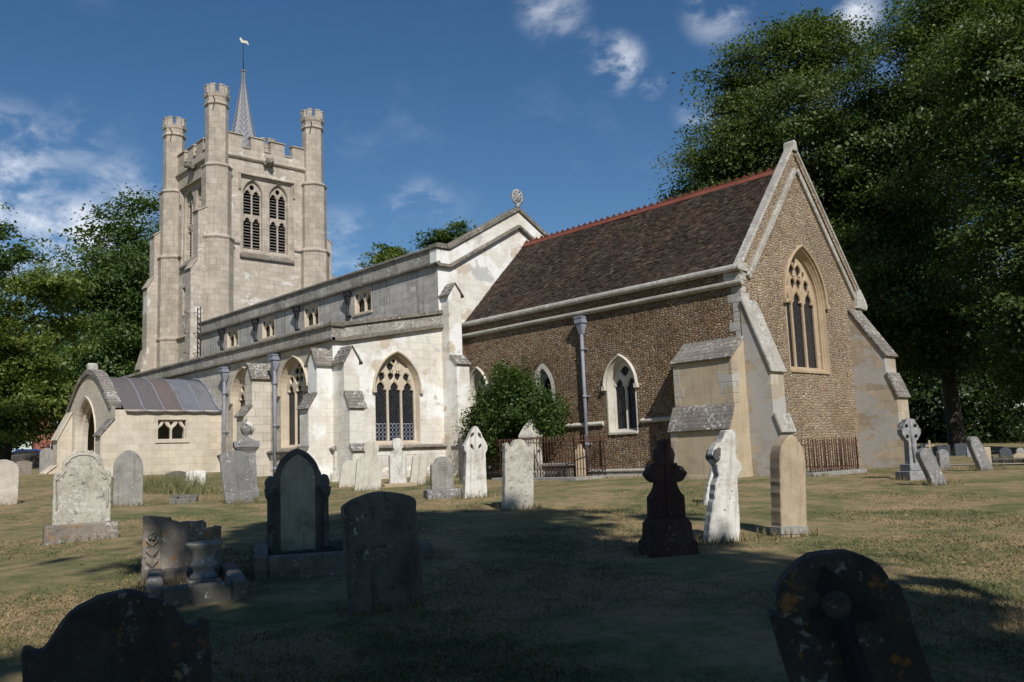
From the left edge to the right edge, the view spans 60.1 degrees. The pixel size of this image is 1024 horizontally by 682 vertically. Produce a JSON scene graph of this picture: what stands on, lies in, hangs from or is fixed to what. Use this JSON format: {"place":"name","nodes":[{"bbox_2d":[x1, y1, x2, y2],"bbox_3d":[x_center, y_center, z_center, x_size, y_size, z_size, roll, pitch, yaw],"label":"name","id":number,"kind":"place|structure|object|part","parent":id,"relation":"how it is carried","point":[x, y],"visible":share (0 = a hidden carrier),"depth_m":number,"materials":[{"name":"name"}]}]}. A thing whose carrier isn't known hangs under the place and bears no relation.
{"place":"outdoors","nodes":[
{"label":"outdoors","id":0,"kind":"place"},
{"bbox_2d":[163,471,185,481],"bbox_3d":[-10.687,4.352,28.243,0.900,0.420,0.140,2,-8,-27],"label":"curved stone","id":1,"kind":"object","parent":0,"point":[177,473],"visible":0.32,"depth_m":28.20,"materials":[{"name":"grey stone"}]},
{"bbox_2d":[0,440,1023,681],"bbox_3d":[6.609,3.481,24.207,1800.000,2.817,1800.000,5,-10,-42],"label":"ground","id":2,"kind":"structure","parent":0,"point":[287,598],"depth_m":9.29,"materials":[{"name":"green plant"}]},
{"bbox_2d":[0,460,18,504],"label":"headstone","id":3,"kind":"object","parent":2,"relation":"on","point":[9,477],"visible":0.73,"depth_m":21.30,"materials":[{"name":"beige stone"}]},
{"bbox_2d":[0,313,32,450],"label":"dark tree","id":4,"kind":"object","parent":2,"relation":"on","point":[29,445],"visible":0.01,"depth_m":97.32,"materials":[{"name":"green plant"}]},
{"bbox_2d":[16,461,31,474],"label":"headstone","id":5,"kind":"object","parent":2,"relation":"on","point":[25,467],"visible":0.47,"depth_m":36.24,"materials":[{"name":"beige stone"}]},
{"bbox_2d":[11,453,39,466],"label":"boundary wall","id":6,"kind":"structure","parent":2,"relation":"on","point":[32,458],"depth_m":63.30,"materials":[{"name":"stone"}]},
{"bbox_2d":[12,449,40,453],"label":"parked car","id":7,"kind":"object","parent":2,"relation":"on","point":[26,451],"visible":0.06,"depth_m":69.19,"materials":[{"name":"blue paint"}]},
{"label":"side window","id":8,"kind":"part","parent":7,"relation":"part of","materials":[{"name":"glass"}]},
{"bbox_2d":[0,202,57,342],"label":"overhanging tree","id":9,"kind":"object","parent":2,"relation":"on","point":[22,253],"visible":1,"depth_m":40.34,"materials":[{"name":"green plant"}]},
{"bbox_2d":[39,448,52,472],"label":"headstone","id":10,"kind":"object","parent":2,"relation":"on","point":[45,458],"visible":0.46,"depth_m":39.15,"materials":[{"name":"grey stone"}]},
{"bbox_2d":[33,403,68,449],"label":"house","id":11,"kind":"structure","parent":2,"relation":"on","point":[42,444],"depth_m":84.75,"materials":[{"name":"brick"}]},
{"bbox_2d":[25,328,92,364],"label":"dark tree","id":12,"kind":"object","parent":2,"relation":"on","point":[58,348],"depth_m":93.76,"materials":[{"name":"green plant"}]},
{"bbox_2d":[0,256,136,460],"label":"light green tree","id":13,"kind":"object","parent":2,"relation":"on","point":[32,388],"visible":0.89,"depth_m":51.08,"materials":[{"name":"green plant"}]},
{"bbox_2d":[43,450,118,545],"bbox_3d":[-6.819,2.532,14.041,1.060,1.603,0.340,2,-9,-30],"label":"headstone","id":14,"kind":"object","parent":2,"relation":"on","point":[81,502],"visible":0.97,"depth_m":13.97,"materials":[{"name":"grey stone"}]},
{"bbox_2d":[21,183,161,439],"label":"dark green tree","id":15,"kind":"object","parent":2,"relation":"on","point":[122,278],"visible":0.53,"depth_m":77.04,"materials":[{"name":"green plant"}]},
{"bbox_2d":[21,588,211,681],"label":"headstone","id":16,"kind":"object","parent":2,"relation":"on","point":[127,635],"visible":1,"depth_m":4.83,"materials":[{"name":"grey stone"}]},
{"bbox_2d":[113,450,142,506],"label":"headstone","id":17,"kind":"object","parent":2,"relation":"on","point":[128,477],"visible":0.77,"depth_m":20.71,"materials":[{"name":"grey stone"}]},
{"bbox_2d":[111,470,223,497],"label":"tall grass","id":18,"kind":"structure","parent":2,"relation":"on","point":[158,484],"depth_m":24.80,"materials":[{"name":"green plant"}]},
{"bbox_2d":[141,516,221,582],"bbox_3d":[-3.705,2.379,9.939,0.849,0.866,0.214,1,-8,-22],"label":"headstone","id":19,"kind":"object","parent":2,"relation":"on","point":[165,540],"visible":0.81,"depth_m":9.86,"materials":[{"name":"grey stone"}]},
{"bbox_2d":[169,494,197,503],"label":"grave kerb","id":20,"kind":"structure","parent":2,"relation":"on","point":[178,499],"depth_m":20.87,"materials":[{"name":"stone"}]},
{"bbox_2d":[145,562,248,606],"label":"grave kerb","id":21,"kind":"structure","parent":2,"relation":"on","point":[234,585],"depth_m":8.41,"materials":[{"name":"stone"}]},
{"bbox_2d":[185,540,221,583],"bbox_3d":[-3.290,2.402,9.449,0.370,0.510,0.370,1,-8,-22],"label":"stone vase","id":22,"kind":"object","parent":21,"relation":"on","point":[203,564],"visible":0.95,"depth_m":9.35,"materials":[{"name":"grey stone"}]},
{"bbox_2d":[187,470,206,484],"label":"headstone","id":23,"kind":"object","parent":2,"relation":"on","point":[197,472],"visible":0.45,"depth_m":27.71,"materials":[{"name":"white stone"}]},
{"bbox_2d":[219,450,253,503],"bbox_3d":[-6.209,3.129,19.966,0.628,1.343,0.130,-8,-1,-23],"label":"headstone","id":24,"kind":"object","parent":2,"relation":"on","point":[235,475],"visible":0.75,"depth_m":19.91,"materials":[{"name":"grey stone"}]},
{"bbox_2d":[233,419,259,496],"bbox_3d":[-7.006,3.127,23.343,0.640,2.150,0.640,1,-8,-22],"label":"urn monument","id":25,"kind":"object","parent":2,"relation":"on","point":[247,445],"visible":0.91,"depth_m":23.17,"materials":[{"name":"white stone"}]},
{"bbox_2d":[254,537,344,580],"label":"grave kerb","id":26,"kind":"structure","parent":2,"relation":"on","point":[290,565],"depth_m":9.65,"materials":[{"name":"stone"}]},
{"bbox_2d":[264,448,334,553],"bbox_3d":[-2.788,2.158,11.515,0.920,1.513,0.345,0,-8,-18],"label":"gothic headstone","id":27,"kind":"object","parent":26,"relation":"on","point":[297,490],"visible":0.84,"depth_m":11.45,"materials":[{"name":"grey stone"}]},
{"bbox_2d":[339,460,355,486],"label":"headstone","id":28,"kind":"object","parent":2,"relation":"on","point":[347,473],"visible":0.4,"depth_m":26.91,"materials":[{"name":"beige stone"}]},
{"bbox_2d":[354,441,382,490],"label":"headstone","id":29,"kind":"object","parent":2,"relation":"on","point":[369,464],"visible":0.77,"depth_m":25.23,"materials":[{"name":"beige stone"}]},
{"bbox_2d":[341,491,424,613],"bbox_3d":[-1.147,1.932,7.859,0.668,1.184,0.130,-3,-7,-21],"label":"headstone","id":30,"kind":"object","parent":2,"relation":"on","point":[381,546],"visible":0.75,"depth_m":7.80,"materials":[{"name":"grey stone"}]},
{"bbox_2d":[355,241,411,267],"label":"yellow green tree","id":31,"kind":"object","parent":2,"relation":"on","point":[391,253],"visible":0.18,"depth_m":74.95,"materials":[{"name":"green plant"}]},
{"bbox_2d":[381,438,416,486],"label":"headstone","id":32,"kind":"object","parent":2,"relation":"on","point":[397,461],"visible":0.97,"depth_m":27.41,"materials":[{"name":"white stone"}]},
{"bbox_2d":[409,454,427,484],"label":"headstone","id":33,"kind":"object","parent":2,"relation":"on","point":[419,465],"visible":0.82,"depth_m":28.13,"materials":[{"name":"beige stone"}]},
{"bbox_2d":[419,542,433,558],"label":"stone block","id":34,"kind":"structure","parent":2,"relation":"on","point":[426,548],"depth_m":10.57,"materials":[{"name":"grey stone"}]},
{"bbox_2d":[401,216,476,249],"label":"round tree","id":35,"kind":"object","parent":2,"relation":"on","point":[443,235],"visible":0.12,"depth_m":82.75,"materials":[{"name":"green plant"}]},
{"bbox_2d":[423,456,461,499],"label":"headstone","id":36,"kind":"object","parent":2,"relation":"on","point":[441,476],"visible":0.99,"depth_m":18.88,"materials":[{"name":"grey stone"}]},
{"bbox_2d":[451,439,463,483],"bbox_3d":[-1.634,3.941,28.502,0.621,1.562,0.090,-1,-8,-13],"label":"wooden cross","id":37,"kind":"object","parent":2,"relation":"on","point":[459,448],"visible":0.62,"depth_m":28.47,"materials":[{"name":"grey wood"}]},
{"bbox_2d":[462,426,487,498],"bbox_3d":[-0.792,2.636,18.827,0.523,1.646,0.170,3,-9,-20],"label":"pierced headstone","id":38,"kind":"object","parent":2,"relation":"on","point":[474,447],"visible":0.91,"depth_m":18.75,"materials":[{"name":"white stone"}]},
{"bbox_2d":[39,38,916,481],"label":"church","id":39,"kind":"structure","parent":2,"relation":"on","point":[689,326],"depth_m":31.63,"materials":[{"name":"stone"}]},
{"bbox_2d":[155,418,188,442],"bbox_3d":[-13.376,3.512,34.780,1.320,0.980,0.250,5,-10,-42],"label":"window","id":40,"kind":"structure","parent":39,"relation":"in","point":[183,422],"depth_m":34.79,"materials":[{"name":"stone"}]},
{"bbox_2d":[182,285,185,316],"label":"window","id":41,"kind":"structure","parent":39,"relation":"in","point":[183,288],"depth_m":54.08,"materials":[{"name":"stone"}]},
{"bbox_2d":[178,176,200,269],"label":"belfry window","id":42,"kind":"structure","parent":39,"relation":"in","point":[190,194],"depth_m":54.66,"materials":[{"name":"stone"}]},
{"bbox_2d":[183,307,200,356],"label":"ladder","id":43,"kind":"object","parent":39,"relation":"on","point":[197,331],"visible":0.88,"depth_m":48.67,"materials":[{"name":"metal"}]},
{"bbox_2d":[226,327,238,348],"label":"window","id":44,"kind":"structure","parent":39,"relation":"in","point":[232,333],"depth_m":46.47,"materials":[{"name":"stone"}]},
{"bbox_2d":[229,366,244,449],"bbox_3d":[-10.402,2.675,34.684,0.420,3.367,2.240,5,-10,-42],"label":"window","id":45,"kind":"structure","parent":39,"relation":"in","point":[237,393],"depth_m":35.35,"materials":[{"name":"stone"}]},
{"bbox_2d":[238,172,294,264],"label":"belfry window","id":46,"kind":"structure","parent":39,"relation":"in","point":[262,199],"depth_m":53.54,"materials":[{"name":"stone"}]},
{"bbox_2d":[261,316,274,339],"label":"window","id":47,"kind":"structure","parent":39,"relation":"in","point":[268,324],"depth_m":43.57,"materials":[{"name":"stone"}]},
{"bbox_2d":[276,355,307,449],"bbox_3d":[-7.741,2.196,31.804,0.420,3.367,2.240,5,-10,-42],"label":"window","id":48,"kind":"structure","parent":39,"relation":"in","point":[292,387],"depth_m":32.31,"materials":[{"name":"stone"}]},
{"bbox_2d":[303,303,319,328],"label":"window","id":49,"kind":"structure","parent":39,"relation":"in","point":[311,313],"depth_m":40.55,"materials":[{"name":"stone"}]},
{"bbox_2d":[353,287,372,316],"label":"window","id":50,"kind":"structure","parent":39,"relation":"in","point":[362,298],"depth_m":37.40,"materials":[{"name":"stone"}]},
{"bbox_2d":[372,350,423,444],"bbox_3d":[-4.132,2.027,31.635,2.160,3.380,0.390,5,-10,-42],"label":"window","id":51,"kind":"structure","parent":39,"relation":"in","point":[397,389],"depth_m":31.82,"materials":[{"name":"stone"}]},
{"bbox_2d":[470,367,487,406],"bbox_3d":[-1.164,2.318,32.993,0.440,2.728,1.300,5,-10,-42],"label":"window","id":52,"kind":"structure","parent":39,"relation":"in","point":[477,373],"depth_m":33.31,"materials":[{"name":"stone"}]},
{"bbox_2d":[534,363,555,441],"bbox_3d":[1.189,2.096,30.485,0.365,2.698,1.160,5,-10,-42],"label":"window","id":53,"kind":"structure","parent":39,"relation":"in","point":[545,372],"depth_m":30.63,"materials":[{"name":"stone"}]},
{"bbox_2d":[601,354,638,434],"bbox_3d":[3.512,1.672,27.915,0.440,2.535,1.460,5,-10,-42],"label":"window","id":54,"kind":"structure","parent":39,"relation":"in","point":[620,385],"depth_m":28.15,"materials":[{"name":"stone"}]},
{"bbox_2d":[783,244,830,374],"bbox_3d":[8.930,-0.985,27.260,2.600,4.014,0.480,5,-10,-42],"label":"window","id":55,"kind":"structure","parent":39,"relation":"in","point":[805,299],"depth_m":27.69,"materials":[{"name":"beige stone"}]},
{"bbox_2d":[447,352,574,475],"bbox_3d":[0.163,2.671,30.291,3.207,4.675,5.276,5,-10,-42],"label":"evergreen bush","id":56,"kind":"object","parent":2,"relation":"on","point":[495,413],"visible":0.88,"depth_m":29.80,"materials":[{"name":"green plant"}]},
{"bbox_2d":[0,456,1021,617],"bbox_3d":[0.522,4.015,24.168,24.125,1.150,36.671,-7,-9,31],"label":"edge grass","id":57,"kind":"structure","parent":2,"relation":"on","point":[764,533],"depth_m":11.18,"materials":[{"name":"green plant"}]},
{"bbox_2d":[502,439,533,510],"bbox_3d":[0.110,2.511,16.195,0.601,1.421,0.150,4,-10,-24],"label":"headstone","id":58,"kind":"object","parent":2,"relation":"on","point":[517,473],"visible":0.79,"depth_m":16.13,"materials":[{"name":"grey stone"}]},
{"bbox_2d":[25,503,1022,669],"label":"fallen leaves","id":59,"kind":"object","parent":2,"relation":"on","point":[589,605],"visible":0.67,"depth_m":9.75,"materials":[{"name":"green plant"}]},
{"bbox_2d":[519,420,544,476],"bbox_3d":[0.646,3.613,29.032,0.720,2.070,0.720,-8,-9,37],"label":"pyramid monument","id":60,"kind":"object","parent":2,"relation":"on","point":[530,432],"visible":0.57,"depth_m":28.87,"materials":[{"name":"grey stone"}]},
{"bbox_2d":[492,433,609,480],"bbox_3d":[1.228,3.898,28.874,1.720,1.641,3.884,5,-10,-42],"label":"iron railing","id":61,"kind":"object","parent":2,"relation":"on","point":[572,478],"visible":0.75,"depth_m":27.70,"materials":[{"name":"metal"}]},
{"bbox_2d":[541,462,574,476],"bbox_3d":[1.436,4.296,28.893,0.760,0.620,1.900,5,-10,-42],"label":"chest tomb","id":62,"kind":"object","parent":2,"relation":"on","point":[559,465],"visible":0.39,"depth_m":28.36,"materials":[{"name":"stone"}]},
{"bbox_2d":[575,444,586,476],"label":"headstone","id":63,"kind":"object","parent":2,"relation":"on","point":[582,460],"visible":0.48,"depth_m":28.16,"materials":[{"name":"beige stone"}]},
{"bbox_2d":[638,439,697,557],"bbox_3d":[1.798,1.866,10.351,0.570,1.427,0.440,1,-8,-14],"label":"granite cross","id":64,"kind":"object","parent":2,"relation":"on","point":[667,531],"visible":0.97,"depth_m":10.25,"materials":[{"name":"brown stone"}]},
{"bbox_2d":[702,466,712,504],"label":"headstone","id":65,"kind":"object","parent":2,"relation":"on","point":[707,490],"visible":0.24,"depth_m":15.59,"materials":[{"name":"white stone"}]},
{"bbox_2d":[703,430,741,542],"bbox_3d":[2.682,1.890,11.245,0.432,1.530,0.255,6,-9,-14],"label":"gravestone","id":66,"kind":"object","parent":2,"relation":"on","point":[722,516],"visible":0.86,"depth_m":11.17,"materials":[{"name":"white stone"}]},
{"bbox_2d":[770,435,808,537],"bbox_3d":[3.559,1.937,11.408,0.425,1.447,0.243,4,-9,-20],"label":"headstone","id":67,"kind":"object","parent":2,"relation":"on","point":[788,485],"visible":0.88,"depth_m":11.32,"materials":[{"name":"beige stone"}]},
{"bbox_2d":[648,1,950,242],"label":"lime tree","id":68,"kind":"object","parent":2,"relation":"on","point":[745,139],"visible":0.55,"depth_m":59.44,"materials":[{"name":"green plant"}]},
{"bbox_2d":[800,436,866,476],"bbox_3d":[7.765,3.188,23.708,2.840,1.199,2.184,5,-10,-42],"label":"iron railing","id":69,"kind":"object","parent":2,"relation":"on","point":[836,471],"visible":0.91,"depth_m":23.20,"materials":[{"name":"brown metal"}]},
{"bbox_2d":[767,549,932,681],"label":"headstone","id":70,"kind":"object","parent":2,"relation":"on","point":[840,615],"visible":1,"depth_m":4.42,"materials":[{"name":"black stone"}]},
{"bbox_2d":[767,0,1023,451],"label":"lime tree","id":71,"kind":"object","parent":2,"relation":"on","point":[886,245],"visible":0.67,"depth_m":53.88,"materials":[{"name":"green plant"}]},
{"bbox_2d":[895,418,925,480],"bbox_3d":[8.687,2.392,19.285,0.540,1.400,0.486,0,-8,-15],"label":"wheel cross","id":72,"kind":"object","parent":2,"relation":"on","point":[909,431],"visible":0.95,"depth_m":19.22,"materials":[{"name":"grey stone"}]},
{"bbox_2d":[920,443,932,451],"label":"headstone","id":73,"kind":"object","parent":2,"relation":"on","point":[922,445],"visible":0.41,"depth_m":45.55,"materials":[{"name":"stone"}]},
{"bbox_2d":[925,440,933,448],"bbox_3d":[18.610,4.893,39.411,0.361,0.941,0.060,-5,-8,17],"label":"stone cross","id":74,"kind":"object","parent":2,"relation":"on","point":[929,445],"visible":0.62,"depth_m":39.42,"materials":[{"name":"beige stone"}]},
{"bbox_2d":[916,448,946,485],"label":"headstone","id":75,"kind":"object","parent":2,"relation":"on","point":[928,462],"visible":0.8,"depth_m":17.50,"materials":[{"name":"grey stone"}]},
{"bbox_2d":[911,401,964,442],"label":"hedge bush","id":76,"kind":"object","parent":2,"relation":"on","point":[934,431],"visible":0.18,"depth_m":81.96,"materials":[{"name":"green plant"}]},
{"bbox_2d":[859,178,1023,443],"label":"dark tree","id":77,"kind":"object","parent":2,"relation":"on","point":[1008,424],"visible":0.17,"depth_m":75.84,"materials":[{"name":"green plant"}]},
{"bbox_2d":[936,449,949,469],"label":"headstone","id":78,"kind":"object","parent":2,"relation":"on","point":[942,457],"visible":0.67,"depth_m":22.98,"materials":[{"name":"grey stone"}]},
{"bbox_2d":[937,445,950,455],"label":"headstone","id":79,"kind":"object","parent":2,"relation":"on","point":[945,447],"visible":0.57,"depth_m":43.80,"materials":[{"name":"stone"}]},
{"bbox_2d":[874,0,1023,416],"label":"lime tree","id":80,"kind":"object","parent":2,"relation":"on","point":[992,61],"visible":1,"depth_m":43.49,"materials":[{"name":"green plant"}]},
{"bbox_2d":[954,443,967,455],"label":"headstone","id":81,"kind":"object","parent":2,"relation":"on","point":[959,449],"visible":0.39,"depth_m":42.80,"materials":[{"name":"stone"}]},
{"bbox_2d":[966,447,971,456],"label":"headstone","id":82,"kind":"object","parent":2,"relation":"on","point":[968,454],"visible":0.24,"depth_m":39.51,"materials":[{"name":"grey stone"}]},
{"bbox_2d":[966,436,992,470],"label":"headstone","id":83,"kind":"object","parent":2,"relation":"on","point":[978,453],"visible":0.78,"depth_m":21.56,"materials":[{"name":"grey stone"}]},
{"bbox_2d":[984,447,991,463],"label":"headstone","id":84,"kind":"object","parent":2,"relation":"on","point":[988,450],"visible":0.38,"depth_m":24.16,"materials":[{"name":"beige stone"}]},
{"bbox_2d":[999,447,1011,457],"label":"headstone","id":85,"kind":"object","parent":2,"relation":"on","point":[1004,451],"visible":0.66,"depth_m":33.81,"materials":[{"name":"stone"}]},
{"bbox_2d":[991,455,1023,462],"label":"grave kerb","id":86,"kind":"structure","parent":2,"relation":"on","point":[1008,460],"depth_m":27.73,"materials":[{"name":"stone"}]},
{"bbox_2d":[995,404,1023,440],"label":"hedge bush","id":87,"kind":"object","parent":2,"relation":"on","point":[1021,429],"visible":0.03,"depth_m":85.61,"materials":[{"name":"green plant"}]},
{"bbox_2d":[1012,453,1023,457],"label":"headstone","id":88,"kind":"object","parent":2,"relation":"on","point":[1018,455],"visible":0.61,"depth_m":29.77,"materials":[{"name":"beige stone"}]},
{"bbox_2d":[1015,448,1023,454],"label":"headstone","id":89,"kind":"object","parent":2,"relation":"on","point":[1019,450],"visible":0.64,"depth_m":35.81,"materials":[{"name":"grey stone"}]},
{"bbox_2d":[0,0,1023,450],"label":"sky","id":90,"kind":"structure","parent":0,"point":[435,111],"materials":[{"name":"blue"}]},
{"bbox_2d":[950,463,1023,464],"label":"path","id":91,"kind":"structure","parent":0,"point":[992,463],"depth_m":26.20,"materials":[{"name":"grey concrete"}]}
]}

